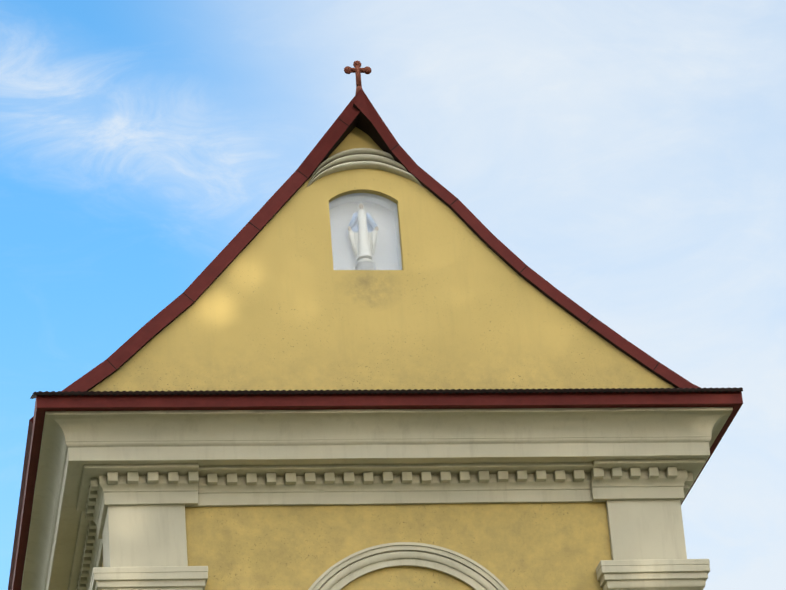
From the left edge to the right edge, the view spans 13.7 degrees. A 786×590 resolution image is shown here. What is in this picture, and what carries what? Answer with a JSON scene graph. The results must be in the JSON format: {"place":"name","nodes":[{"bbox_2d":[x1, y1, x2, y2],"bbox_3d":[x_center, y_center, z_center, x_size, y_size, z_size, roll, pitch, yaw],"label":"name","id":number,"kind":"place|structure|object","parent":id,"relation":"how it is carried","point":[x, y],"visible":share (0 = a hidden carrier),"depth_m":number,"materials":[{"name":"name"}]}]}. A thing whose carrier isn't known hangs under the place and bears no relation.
{"place":"outdoors","nodes":[
{"label":"outdoors","id":0,"kind":"place"},
{"bbox_2d":[0,0,785,589],"label":"sky","id":1,"kind":"structure","parent":0,"point":[631,154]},
{"label":"ground","id":2,"kind":"structure","parent":0,"visible":0},
{"bbox_2d":[89,505,207,589],"bbox_3d":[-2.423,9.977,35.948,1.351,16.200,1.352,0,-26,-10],"label":"corner pier","id":3,"kind":"structure","parent":2,"relation":"on","point":[144,547],"depth_m":38.72,"materials":[{"name":"beige paint"}]},
{"bbox_2d":[102,562,472,589],"bbox_3d":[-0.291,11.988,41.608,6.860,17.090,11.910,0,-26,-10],"label":"body walls","id":4,"kind":"structure","parent":2,"relation":"on","point":[405,578],"depth_m":39.16,"materials":[{"name":"yellow paint"}]},
{"bbox_2d":[21,407,732,589],"bbox_3d":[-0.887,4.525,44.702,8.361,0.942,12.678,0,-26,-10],"label":"cornice","id":5,"kind":"structure","parent":4,"relation":"attached to","point":[93,466],"depth_m":39.47,"materials":[{"name":"beige paint"}]},
{"bbox_2d":[12,391,742,589],"bbox_3d":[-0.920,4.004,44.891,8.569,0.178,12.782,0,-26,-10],"label":"fascia board","id":6,"kind":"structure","parent":5,"relation":"on","point":[150,402],"depth_m":39.29,"materials":[{"name":"brown metal"}]},
{"bbox_2d":[8,88,700,589],"bbox_3d":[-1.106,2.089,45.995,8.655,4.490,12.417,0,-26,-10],"label":"roof","id":7,"kind":"structure","parent":6,"relation":"on","point":[360,112],"depth_m":41.01,"materials":[{"name":"brown metal"}]},
{"bbox_2d":[344,61,371,94],"bbox_3d":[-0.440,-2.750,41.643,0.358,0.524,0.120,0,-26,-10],"label":"cross","id":8,"kind":"object","parent":7,"relation":"on","point":[357,70],"visible":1,"depth_m":41.66,"materials":[{"name":"metal"}]},
{"bbox_2d":[88,127,674,391],"bbox_3d":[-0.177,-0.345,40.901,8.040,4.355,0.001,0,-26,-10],"label":"gable wall","id":9,"kind":"structure","parent":7,"relation":"attached to","point":[281,303],"depth_m":40.64,"materials":[{"name":"yellow paint"}]},
{"bbox_2d":[329,193,401,269],"bbox_3d":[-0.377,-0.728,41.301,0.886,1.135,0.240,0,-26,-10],"label":"niche","id":10,"kind":"object","parent":9,"relation":"attached to","point":[352,256],"visible":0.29,"depth_m":41.46,"materials":[{"name":"white paint"}]},
{"bbox_2d":[347,203,377,269],"bbox_3d":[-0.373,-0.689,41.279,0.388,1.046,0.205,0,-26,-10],"label":"virgin statue","id":11,"kind":"object","parent":10,"relation":"in","point":[360,206],"depth_m":41.27,"materials":[{"name":"stone"}]},
{"bbox_2d":[307,148,423,187],"bbox_3d":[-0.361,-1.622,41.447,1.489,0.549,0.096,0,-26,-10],"label":"hood mould","id":12,"kind":"object","parent":9,"relation":"attached to","point":[360,158],"visible":0.79,"depth_m":41.45,"materials":[{"name":"beige paint"}]},
{"bbox_2d":[329,189,403,269],"bbox_3d":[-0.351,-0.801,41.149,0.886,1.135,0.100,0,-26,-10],"label":"niche edge","id":13,"kind":"object","parent":9,"relation":"attached to","point":[392,199],"depth_m":41.37,"materials":[{"name":"paint"}]},
{"bbox_2d":[329,193,401,269],"bbox_3d":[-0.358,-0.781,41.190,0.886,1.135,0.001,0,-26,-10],"label":"niche glazing","id":14,"kind":"structure","parent":13,"relation":"in","point":[360,223],"depth_m":41.19,"materials":[{"name":"clear glass"}]},
{"bbox_2d":[30,387,742,398],"bbox_3d":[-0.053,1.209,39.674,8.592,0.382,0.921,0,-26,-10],"label":"roof","id":15,"kind":"structure","parent":6,"relation":"on","point":[432,391],"depth_m":39.19,"materials":[{"name":"brown metal"}]},
{"bbox_2d":[185,502,611,589],"bbox_3d":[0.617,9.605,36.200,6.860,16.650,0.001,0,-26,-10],"label":"front wall","id":16,"kind":"structure","parent":2,"relation":"on","point":[537,546],"depth_m":39.38,"materials":[{"name":"yellow paint"}]},
{"bbox_2d":[342,566,473,589],"bbox_3d":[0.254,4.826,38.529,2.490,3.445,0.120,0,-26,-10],"label":"arch inner edge","id":17,"kind":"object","parent":16,"relation":"attached to","point":[409,566],"depth_m":39.22,"materials":[{"name":"yellow paint"}]},
{"bbox_2d":[308,542,508,589],"bbox_3d":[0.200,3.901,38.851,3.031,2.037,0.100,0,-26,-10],"label":"arch molding","id":18,"kind":"structure","parent":16,"relation":"attached to","point":[344,572],"depth_m":39.20,"materials":[{"name":"beige paint"}]},
{"bbox_2d":[596,499,709,589],"bbox_3d":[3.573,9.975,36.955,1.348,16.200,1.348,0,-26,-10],"label":"corner pier","id":19,"kind":"structure","parent":2,"relation":"on","point":[647,545],"depth_m":39.69,"materials":[{"name":"beige paint"}]}
]}

